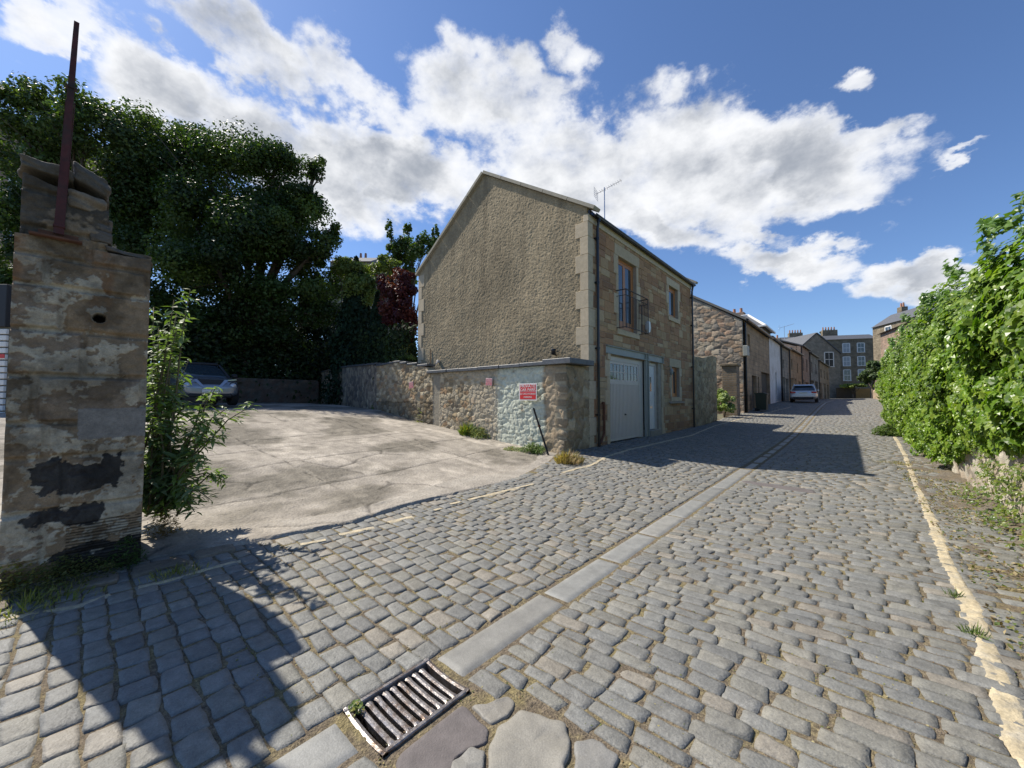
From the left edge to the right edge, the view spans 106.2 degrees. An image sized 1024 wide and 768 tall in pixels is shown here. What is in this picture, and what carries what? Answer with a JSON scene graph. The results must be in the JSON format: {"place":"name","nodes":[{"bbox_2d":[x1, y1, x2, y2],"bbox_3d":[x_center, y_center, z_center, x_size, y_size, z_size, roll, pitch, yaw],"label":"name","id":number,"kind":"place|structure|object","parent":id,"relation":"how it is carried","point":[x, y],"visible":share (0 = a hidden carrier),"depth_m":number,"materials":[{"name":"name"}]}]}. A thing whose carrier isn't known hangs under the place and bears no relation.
{"place":"outdoors","nodes":[
{"label":"outdoors","id":0,"kind":"place"},
{"bbox_2d":[0,402,556,595],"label":"car park","id":1,"kind":"structure","parent":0,"point":[294,468],"depth_m":6.44,"materials":[{"name":"concrete"}]},
{"bbox_2d":[0,559,56,598],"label":"weed tuft","id":2,"kind":"object","parent":1,"relation":"on","point":[15,573],"visible":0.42,"depth_m":2.71,"materials":[{"name":"green plant"}]},
{"bbox_2d":[143,509,181,539],"bbox_3d":[-3.363,1.326,3.716,0.297,0.332,0.293,-2,-3,42],"label":"weed tuft","id":3,"kind":"object","parent":1,"relation":"on","point":[163,527],"visible":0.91,"depth_m":3.71,"materials":[{"name":"green plant"}]},
{"bbox_2d":[161,362,238,404],"bbox_3d":[-11.668,-0.016,14.229,4.166,1.610,2.080,-2,-3,40],"label":"crossover car","id":4,"kind":"object","parent":1,"relation":"on","point":[205,375],"visible":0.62,"depth_m":13.35,"materials":[{"name":"silver metal"}]},
{"bbox_2d":[142,288,261,520],"bbox_3d":[-3.379,0.227,3.833,1.396,2.267,0.832,0,-2,4],"label":"buddleia bush","id":5,"kind":"object","parent":1,"relation":"on","point":[166,488],"visible":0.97,"depth_m":3.69,"materials":[{"name":"green plant"}]},
{"bbox_2d":[282,272,337,403],"bbox_3d":[-12.469,-2.864,24.685,5.472,8.863,6.011,-2,-3,42],"label":"conifer","id":6,"kind":"object","parent":1,"relation":"on","point":[315,335],"visible":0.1,"depth_m":23.44,"materials":[{"name":"green plant"}]},
{"bbox_2d":[317,363,381,409],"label":"old wall","id":7,"kind":"structure","parent":1,"relation":"on","point":[358,384],"depth_m":16.58,"materials":[{"name":"stone"}]},
{"bbox_2d":[457,420,478,435],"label":"weed tuft","id":8,"kind":"object","parent":1,"relation":"on","point":[465,430],"visible":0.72,"depth_m":10.70,"materials":[{"name":"green plant"}]},
{"bbox_2d":[468,426,490,438],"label":"weed tuft","id":9,"kind":"object","parent":1,"relation":"on","point":[479,435],"visible":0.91,"depth_m":10.43,"materials":[{"name":"green plant"}]},
{"bbox_2d":[503,446,520,451],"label":"weed tuft","id":10,"kind":"object","parent":1,"relation":"on","point":[509,448],"visible":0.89,"depth_m":9.08,"materials":[{"name":"green plant"}]},
{"bbox_2d":[517,442,545,454],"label":"weed tuft","id":11,"kind":"object","parent":1,"relation":"on","point":[531,445],"visible":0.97,"depth_m":8.96,"materials":[{"name":"green plant"}]},
{"bbox_2d":[325,319,417,378],"bbox_3d":[-7.663,-1.177,19.866,2.751,2.922,12.802,2,-3,-36],"label":"hedge","id":12,"kind":"object","parent":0,"point":[403,335],"visible":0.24,"depth_m":15.84,"materials":[{"name":"green plant"}]},
{"bbox_2d":[249,637,536,767],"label":"road bed","id":13,"kind":"object","parent":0,"point":[356,738],"visible":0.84,"depth_m":1.74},
{"bbox_2d":[395,706,487,767],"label":"tarmac patch","id":14,"kind":"object","parent":13,"relation":"on","point":[451,737],"visible":0.96,"depth_m":1.61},
{"bbox_2d":[451,747,484,767],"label":"flagstone","id":15,"kind":"object","parent":13,"relation":"on","point":[472,757],"visible":1,"depth_m":1.52,"materials":[{"name":"stone"}]},
{"bbox_2d":[472,697,514,724],"bbox_3d":[-0.074,1.518,1.774,0.204,0.040,0.130,1,-2,-18],"label":"flagstone","id":16,"kind":"object","parent":13,"relation":"on","point":[495,711],"visible":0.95,"depth_m":1.77,"materials":[{"name":"stone"}]},
{"bbox_2d":[0,398,1023,767],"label":"cobbled road","id":17,"kind":"structure","parent":0,"point":[852,738],"depth_m":2.44,"materials":[{"name":"stone"}]},
{"bbox_2d":[0,577,106,628],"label":"weed tuft","id":18,"kind":"object","parent":17,"relation":"on","point":[39,596],"visible":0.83,"depth_m":2.58,"materials":[{"name":"green plant"}]},
{"bbox_2d":[0,593,109,621],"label":"yellow line","id":19,"kind":"object","parent":17,"relation":"on","point":[21,616],"visible":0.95,"depth_m":2.53,"materials":[{"name":"paint"}]},
{"bbox_2d":[0,553,117,599],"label":"weed tuft","id":20,"kind":"object","parent":17,"relation":"on","point":[76,574],"visible":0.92,"depth_m":2.79,"materials":[{"name":"green plant"}]},
{"bbox_2d":[0,544,235,611],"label":"edging stones","id":21,"kind":"object","parent":17,"relation":"on","point":[113,579],"visible":0.8,"depth_m":3.00,"materials":[{"name":"grey stone"}]},
{"bbox_2d":[98,536,148,570],"bbox_3d":[-3.171,1.367,3.148,0.302,0.253,0.281,1,-2,-17],"label":"weed tuft","id":22,"kind":"object","parent":17,"relation":"on","point":[130,554],"visible":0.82,"depth_m":3.12,"materials":[{"name":"green plant"}]},
{"bbox_2d":[129,559,209,583],"bbox_3d":[-2.683,1.458,3.037,0.571,0.083,0.412,-1,-2,14],"label":"weed tuft","id":23,"kind":"object","parent":17,"relation":"on","point":[175,570],"visible":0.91,"depth_m":3.02,"materials":[{"name":"green plant"}]},
{"bbox_2d":[138,560,240,588],"bbox_3d":[-2.520,1.499,3.041,0.077,0.019,0.632,-2,-3,42],"label":"yellow line","id":24,"kind":"object","parent":17,"relation":"on","point":[181,576],"visible":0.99,"depth_m":3.00,"materials":[{"name":"paint"}]},
{"bbox_2d":[300,539,325,545],"bbox_3d":[-1.907,1.518,3.683,0.222,0.019,0.070,2,-3,-38],"label":"yellow line","id":25,"kind":"object","parent":17,"relation":"on","point":[311,542],"visible":1,"depth_m":3.67,"materials":[{"name":"paint"}]},
{"bbox_2d":[339,527,374,535],"bbox_3d":[-1.610,1.530,3.990,0.350,0.019,0.085,2,-3,-38],"label":"yellow line","id":26,"kind":"object","parent":17,"relation":"on","point":[356,531],"visible":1,"depth_m":3.98,"materials":[{"name":"paint"}]},
{"bbox_2d":[387,516,413,523],"bbox_3d":[-1.265,1.543,4.371,0.310,0.019,0.093,2,-3,-45],"label":"yellow line","id":27,"kind":"object","parent":17,"relation":"on","point":[400,519],"visible":1,"depth_m":4.36,"materials":[{"name":"paint"}]},
{"bbox_2d":[343,658,469,758],"bbox_3d":[-0.495,1.673,1.838,0.350,0.333,0.475,-2,-3,42],"label":"drain grating","id":28,"kind":"object","parent":17,"relation":"on","point":[411,702],"visible":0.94,"depth_m":1.83,"materials":[{"name":"metal"}]},
{"bbox_2d":[348,699,364,716],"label":"weed tuft","id":29,"kind":"object","parent":28,"relation":"on","point":[357,705],"visible":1,"depth_m":1.78,"materials":[{"name":"green plant"}]},
{"bbox_2d":[467,483,534,500],"bbox_3d":[-0.122,1.573,5.619,0.101,0.032,1.309,-2,-3,44],"label":"yellow line","id":30,"kind":"object","parent":17,"relation":"on","point":[495,493],"visible":1,"depth_m":5.54,"materials":[{"name":"paint"}]},
{"bbox_2d":[488,710,570,767],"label":"flagstone","id":31,"kind":"object","parent":17,"relation":"on","point":[523,739],"visible":0.99,"depth_m":1.59,"materials":[{"name":"stone"}]},
{"bbox_2d":[265,399,837,767],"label":"channel slabs","id":32,"kind":"structure","parent":17,"relation":"on","point":[332,746],"depth_m":2.51,"materials":[{"name":"stone"}]},
{"bbox_2d":[553,448,585,464],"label":"dry grass","id":33,"kind":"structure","parent":17,"relation":"on","point":[568,458],"depth_m":7.71,"materials":[{"name":"yellow plant"}]},
{"bbox_2d":[574,739,618,767],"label":"flagstone","id":34,"kind":"object","parent":17,"relation":"on","point":[591,753],"visible":0.99,"depth_m":1.53,"materials":[{"name":"stone"}]},
{"bbox_2d":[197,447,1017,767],"bbox_3d":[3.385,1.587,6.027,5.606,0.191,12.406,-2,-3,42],"label":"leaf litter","id":35,"kind":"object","parent":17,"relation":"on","point":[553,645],"visible":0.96,"depth_m":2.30,"materials":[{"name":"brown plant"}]},
{"bbox_2d":[560,407,789,472],"bbox_3d":[9.636,1.591,16.860,1.004,0.765,26.487,-2,-3,43],"label":"yellow line","id":36,"kind":"object","parent":17,"relation":"on","point":[599,460],"visible":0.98,"depth_m":9.90,"materials":[{"name":"paint"}]},
{"bbox_2d":[754,393,768,410],"bbox_3d":[15.197,1.080,23.387,0.670,1.115,0.720,-2,-3,42],"label":"wheelie bin","id":37,"kind":"object","parent":17,"relation":"on","point":[761,399],"visible":1,"depth_m":23.17,"materials":[{"name":"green plastic"}]},
{"bbox_2d":[742,481,815,492],"bbox_3d":[4.307,1.678,6.272,0.273,0.056,1.144,1,-3,-34],"label":"tarmac patch","id":38,"kind":"object","parent":17,"relation":"on","point":[785,487],"visible":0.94,"depth_m":6.16,"materials":[{"name":"grey asphalt"}]},
{"bbox_2d":[790,384,818,401],"bbox_3d":[24.604,0.762,32.377,1.980,1.524,4.675,-2,-3,39],"label":"estate car","id":39,"kind":"object","parent":17,"relation":"on","point":[803,392],"visible":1,"depth_m":30.73,"materials":[{"name":"silver metal"}]},
{"bbox_2d":[871,423,901,436],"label":"weed tuft","id":40,"kind":"object","parent":17,"relation":"on","point":[881,430],"visible":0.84,"depth_m":13.10,"materials":[{"name":"green plant"}]},
{"bbox_2d":[941,585,964,597],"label":"weed tuft","id":41,"kind":"object","parent":17,"relation":"on","point":[953,594],"visible":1,"depth_m":2.72,"materials":[{"name":"green plant"}]},
{"bbox_2d":[893,436,1023,767],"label":"yellow line","id":42,"kind":"object","parent":17,"relation":"on","point":[1009,708],"visible":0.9,"depth_m":2.13,"materials":[{"name":"paint"}]},
{"bbox_2d":[894,452,1023,577],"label":"verge soil","id":43,"kind":"structure","parent":17,"relation":"on","point":[945,473],"depth_m":5.16,"materials":[{"name":"brown soil"}]},
{"bbox_2d":[895,461,1023,654],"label":"leaf litter","id":44,"kind":"object","parent":17,"relation":"on","point":[998,623],"visible":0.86,"depth_m":3.92,"materials":[{"name":"brown dead leaves"}]},
{"bbox_2d":[955,621,991,640],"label":"weed tuft","id":45,"kind":"object","parent":17,"relation":"on","point":[975,630],"visible":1,"depth_m":2.29,"materials":[{"name":"green plant"}]},
{"bbox_2d":[0,0,1023,361],"label":"sky","id":46,"kind":"structure","parent":0,"point":[812,165],"materials":[{"name":"blue"}]},
{"bbox_2d":[612,414,723,441],"bbox_3d":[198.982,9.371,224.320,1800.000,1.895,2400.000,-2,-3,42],"label":"ground","id":47,"kind":"structure","parent":0,"point":[719,416],"depth_m":21.29,"materials":[{"name":"stone"}]},
{"bbox_2d":[0,284,11,412],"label":"lock up garage","id":48,"kind":"structure","parent":47,"relation":"on","point":[5,299],"depth_m":9.53,"materials":[{"name":"white paint"}]},
{"bbox_2d":[0,329,8,412],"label":"ribbed door","id":49,"kind":"structure","parent":48,"relation":"in","point":[2,331],"depth_m":9.52,"materials":[{"name":"white paint"}]},
{"bbox_2d":[0,129,146,266],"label":"tenement behind trees","id":50,"kind":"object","parent":47,"relation":"on","point":[4,180],"depth_m":30.71,"materials":[{"name":"stone"}]},
{"bbox_2d":[0,154,152,590],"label":"gate pillar","id":51,"kind":"structure","parent":47,"relation":"on","point":[74,447],"depth_m":2.96,"materials":[{"name":"stone"}]},
{"bbox_2d":[28,20,81,244],"bbox_3d":[-3.423,-1.947,2.921,0.080,1.714,0.260,-2,-3,42],"label":"steel upright","id":52,"kind":"object","parent":51,"relation":"attached to","point":[57,233],"visible":1,"depth_m":2.92,"materials":[{"name":"brown metal"}]},
{"bbox_2d":[0,71,179,187],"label":"ash tree","id":53,"kind":"object","parent":47,"relation":"on","point":[40,139],"visible":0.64,"depth_m":18.26,"materials":[{"name":"green plant"}]},
{"bbox_2d":[0,96,223,313],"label":"lime tree","id":54,"kind":"object","parent":47,"relation":"on","point":[129,217],"visible":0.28,"depth_m":19.57,"materials":[{"name":"green plant"}]},
{"bbox_2d":[0,172,307,363],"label":"hawthorn bush","id":55,"kind":"object","parent":47,"relation":"on","point":[9,221],"visible":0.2,"depth_m":18.62,"materials":[{"name":"green plant"}]},
{"bbox_2d":[94,116,344,376],"bbox_3d":[-14.286,-6.300,20.333,11.914,15.532,8.878,-1,-2,24],"label":"sycamore tree","id":56,"kind":"object","parent":47,"relation":"on","point":[225,238],"visible":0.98,"depth_m":19.09,"materials":[{"name":"green plant"}]},
{"bbox_2d":[146,375,318,403],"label":"back wall","id":57,"kind":"structure","parent":47,"relation":"on","point":[278,391],"depth_m":20.84,"materials":[{"name":"stone"}]},
{"bbox_2d":[147,316,331,402],"bbox_3d":[-18.745,-1.288,15.667,3.481,4.469,22.741,-2,-3,42],"label":"hedge","id":58,"kind":"object","parent":47,"relation":"on","point":[225,357],"visible":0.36,"depth_m":20.37,"materials":[{"name":"green plant"}]},
{"bbox_2d":[318,255,370,404],"bbox_3d":[-8.268,-2.698,20.081,3.309,8.189,3.039,0,-2,-2],"label":"conifer","id":59,"kind":"object","parent":47,"relation":"on","point":[353,318],"visible":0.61,"depth_m":19.40,"materials":[{"name":"green plant"}]},
{"bbox_2d":[329,253,397,337],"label":"villa","id":60,"kind":"object","parent":47,"relation":"on","point":[365,260],"visible":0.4,"depth_m":42.86,"materials":[{"name":"stone"}]},
{"bbox_2d":[330,254,401,306],"bbox_3d":[-7.859,-2.872,20.729,3.953,8.593,3.514,-2,-3,42],"label":"lime green shrub","id":61,"kind":"object","parent":47,"relation":"on","point":[365,284],"visible":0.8,"depth_m":19.89,"materials":[{"name":"green plant"}]},
{"bbox_2d":[362,290,386,363],"bbox_3d":[-6.352,-1.560,18.052,1.788,5.762,1.623,0,-2,-9],"label":"conifer","id":62,"kind":"object","parent":47,"relation":"on","point":[375,316],"visible":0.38,"depth_m":17.83,"materials":[{"name":"green plant"}]},
{"bbox_2d":[384,335,391,362],"bbox_3d":[-5.182,-0.442,16.030,0.505,3.377,0.453,0,-2,-3],"label":"conifer","id":63,"kind":"object","parent":47,"relation":"on","point":[386,351],"visible":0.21,"depth_m":16.00,"materials":[{"name":"green plant"}]},
{"bbox_2d":[376,266,417,342],"bbox_3d":[-4.949,-1.923,16.559,1.774,6.388,2.057,1,-2,-22],"label":"red leaved bush","id":64,"kind":"object","parent":47,"relation":"on","point":[397,307],"visible":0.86,"depth_m":16.23,"materials":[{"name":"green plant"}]},
{"bbox_2d":[390,344,416,361],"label":"flax plant","id":65,"kind":"object","parent":47,"relation":"on","point":[411,357],"visible":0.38,"depth_m":15.02,"materials":[{"name":"green plant"}]},
{"bbox_2d":[397,322,417,361],"bbox_3d":[-5.195,-1.366,18.548,1.928,5.413,1.888,0,-2,-5],"label":"conifer","id":66,"kind":"object","parent":47,"relation":"on","point":[411,347],"depth_m":18.36,"materials":[{"name":"green plant"}]},
{"bbox_2d":[383,218,439,316],"bbox_3d":[-5.980,-4.076,22.243,3.455,11.112,2.099,-1,-2,18],"label":"ash tree","id":67,"kind":"object","parent":47,"relation":"on","point":[406,251],"visible":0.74,"depth_m":22.09,"materials":[{"name":"green plant"}]},
{"bbox_2d":[376,357,593,452],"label":"boundary wall","id":68,"kind":"structure","parent":47,"relation":"on","point":[497,410],"depth_m":10.18,"materials":[{"name":"stone"}]},
{"bbox_2d":[486,378,492,385],"bbox_3d":[-0.624,-0.055,10.401,0.250,0.200,0.013,3,1,42],"label":"parking sign","id":69,"kind":"object","parent":68,"relation":"attached to","point":[488,381],"visible":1,"depth_m":10.38,"materials":[{"name":"metal"}]},
{"bbox_2d":[519,383,536,400],"bbox_3d":[0.390,0.195,9.472,0.560,0.420,0.013,-2,-3,42],"label":"parking sign","id":70,"kind":"object","parent":68,"relation":"attached to","point":[527,391],"visible":1,"depth_m":9.46,"materials":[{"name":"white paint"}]},
{"bbox_2d":[533,408,548,454],"bbox_3d":[0.678,1.158,8.906,0.070,1.192,0.587,2,-3,-39],"label":"leaning post","id":71,"kind":"object","parent":47,"relation":"on","point":[539,426],"visible":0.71,"depth_m":8.92,"materials":[{"name":"metal"}]},
{"bbox_2d":[415,170,697,447],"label":"mews house","id":72,"kind":"structure","parent":47,"relation":"on","point":[510,271],"depth_m":11.67,"materials":[{"name":"stone"}]},
{"bbox_2d":[594,180,620,217],"bbox_3d":[3.451,-6.132,13.705,0.939,2.077,0.480,-1,-2,30],"label":"television aerial","id":73,"kind":"object","parent":72,"relation":"on","point":[604,195],"visible":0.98,"depth_m":13.78,"materials":[{"name":"silver metal"}]},
{"bbox_2d":[609,361,638,441],"bbox_3d":[3.310,0.490,11.273,0.086,2.240,1.940,-2,-3,42],"label":"garage door","id":74,"kind":"structure","parent":72,"relation":"in","point":[624,401],"depth_m":11.23,"materials":[{"name":"grey paint"}]},
{"bbox_2d":[618,259,633,332],"bbox_3d":[3.341,-2.594,11.488,0.060,2.100,1.230,-2,-3,42],"label":"balcony door","id":75,"kind":"structure","parent":72,"relation":"in","point":[625,272],"depth_m":11.54,"materials":[{"name":"brown wood"}]},
{"bbox_2d":[649,366,654,428],"bbox_3d":[4.619,0.446,12.775,0.096,2.100,0.640,-2,-3,42],"label":"front door","id":76,"kind":"structure","parent":72,"relation":"in","point":[651,368],"depth_m":12.85,"materials":[{"name":"white paint"}]},
{"bbox_2d":[669,288,674,317],"bbox_3d":[5.928,-3.025,14.425,0.060,1.140,0.970,-2,-3,42],"label":"window","id":77,"kind":"structure","parent":72,"relation":"in","point":[671,292],"depth_m":14.57,"materials":[{"name":"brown wood"}]},
{"bbox_2d":[672,368,676,396],"bbox_3d":[5.997,-0.064,14.393,0.060,1.100,0.840,-2,-3,42],"label":"window","id":78,"kind":"structure","parent":72,"relation":"in","point":[674,379],"depth_m":14.57,"materials":[{"name":"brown wood"}]},
{"bbox_2d":[692,356,717,426],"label":"garden wall","id":79,"kind":"structure","parent":47,"relation":"on","point":[705,375],"depth_m":17.03,"materials":[{"name":"stone"}]},
{"bbox_2d":[717,388,736,416],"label":"variegated bush","id":80,"kind":"object","parent":47,"relation":"on","point":[723,398],"visible":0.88,"depth_m":20.11,"materials":[{"name":"green plant"}]},
{"bbox_2d":[720,363,740,416],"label":"gate pier","id":81,"kind":"structure","parent":47,"relation":"on","point":[730,380],"depth_m":20.96,"materials":[{"name":"brown stone"}]},
{"bbox_2d":[691,295,773,413],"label":"stone cottage","id":82,"kind":"structure","parent":47,"relation":"on","point":[723,335],"depth_m":23.52,"materials":[{"name":"brown stone"}]},
{"bbox_2d":[752,376,753,407],"bbox_3d":[15.405,0.600,24.825,0.040,2.250,1.600,-2,-3,42],"label":"door","id":83,"kind":"structure","parent":82,"relation":"in","point":[752,376],"depth_m":25.23,"materials":[{"name":"brown wood"}]},
{"bbox_2d":[761,373,766,392],"bbox_3d":[18.291,0.522,28.085,0.040,2.650,3.500,-2,-3,42],"label":"door","id":84,"kind":"structure","parent":82,"relation":"in","point":[763,376],"depth_m":28.62,"materials":[{"name":"brown wood"}]},
{"bbox_2d":[733,308,783,403],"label":"white rendered house","id":85,"kind":"structure","parent":47,"relation":"on","point":[775,371],"depth_m":31.76,"materials":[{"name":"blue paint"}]},
{"bbox_2d":[779,344,791,400],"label":"terraced mews house","id":86,"kind":"structure","parent":47,"relation":"on","point":[784,363],"depth_m":35.50,"materials":[{"name":"white paint"}]},
{"bbox_2d":[770,334,811,383],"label":"terraced mews house","id":87,"kind":"structure","parent":47,"relation":"on","point":[804,350],"depth_m":45.10,"materials":[{"name":"brown stone"}]},
{"bbox_2d":[788,348,803,399],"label":"terraced mews house","id":88,"kind":"structure","parent":47,"relation":"on","point":[794,358],"depth_m":39.64,"materials":[{"name":"brown stone"}]},
{"bbox_2d":[776,335,820,398],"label":"terraced mews house","id":89,"kind":"structure","parent":47,"relation":"on","point":[813,368],"depth_m":51.86,"materials":[{"name":"brown stone"}]},
{"bbox_2d":[785,332,841,398],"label":"gabled hall","id":90,"kind":"structure","parent":47,"relation":"on","point":[823,349],"depth_m":82.27,"materials":[{"name":"stone"}]},
{"bbox_2d":[824,352,834,366],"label":"window","id":91,"kind":"structure","parent":90,"relation":"in","point":[828,356],"depth_m":82.22,"materials":[{"name":"white paint"}]},
{"bbox_2d":[818,360,830,398],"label":"terraced mews house","id":92,"kind":"structure","parent":47,"relation":"on","point":[823,372],"depth_m":60.94,"materials":[{"name":"brown stone"}]},
{"bbox_2d":[781,327,874,397],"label":"tenement","id":93,"kind":"structure","parent":47,"relation":"on","point":[856,355],"depth_m":91.72,"materials":[{"name":"stone"}]},
{"bbox_2d":[842,343,850,352],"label":"window","id":94,"kind":"structure","parent":93,"relation":"in","point":[845,346],"depth_m":91.99,"materials":[{"name":"white glass"}]},
{"bbox_2d":[843,356,850,365],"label":"window","id":95,"kind":"structure","parent":93,"relation":"in","point":[846,359],"depth_m":91.86,"materials":[{"name":"grey glass"}]},
{"bbox_2d":[843,369,851,380],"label":"window","id":96,"kind":"structure","parent":93,"relation":"in","point":[846,372],"depth_m":91.76,"materials":[{"name":"grey glass"}]},
{"bbox_2d":[857,343,864,352],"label":"window","id":97,"kind":"structure","parent":93,"relation":"in","point":[860,346],"depth_m":91.23,"materials":[{"name":"grey glass"}]},
{"bbox_2d":[857,356,865,365],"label":"window","id":98,"kind":"structure","parent":93,"relation":"in","point":[860,359],"depth_m":91.12,"materials":[{"name":"grey glass"}]},
{"bbox_2d":[836,388,869,398],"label":"end fence","id":99,"kind":"object","parent":47,"relation":"on","point":[843,393],"visible":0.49,"depth_m":79.98,"materials":[{"name":"brown wood"}]},
{"bbox_2d":[839,383,867,397],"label":"end shrub","id":100,"kind":"object","parent":47,"relation":"on","point":[852,385],"visible":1,"depth_m":78.77,"materials":[{"name":"green plant"}]},
{"bbox_2d":[857,360,880,397],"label":"end tree","id":101,"kind":"object","parent":47,"relation":"on","point":[868,375],"visible":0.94,"depth_m":61.24,"materials":[{"name":"green plant"}]},
{"bbox_2d":[877,319,915,357],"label":"pink stone house","id":102,"kind":"structure","parent":47,"relation":"on","point":[885,335],"depth_m":40.49,"materials":[{"name":"stone"}]},
{"bbox_2d":[872,300,951,384],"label":"corner tenement","id":103,"kind":"structure","parent":47,"relation":"on","point":[890,322],"depth_m":72.32,"materials":[{"name":"stone"}]},
{"bbox_2d":[873,191,1023,465],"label":"ivy hedge","id":104,"kind":"object","parent":47,"relation":"on","point":[949,385],"visible":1,"depth_m":4.17,"materials":[{"name":"green plant"}]},
{"bbox_2d":[935,446,1023,519],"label":"retaining wall","id":105,"kind":"structure","parent":47,"relation":"on","point":[968,474],"depth_m":5.04,"materials":[{"name":"stone"}]},
{"bbox_2d":[947,440,1023,566],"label":"trailing ivy","id":106,"kind":"object","parent":105,"relation":"attached to","point":[1004,522],"visible":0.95,"depth_m":4.38,"materials":[{"name":"green plant"}]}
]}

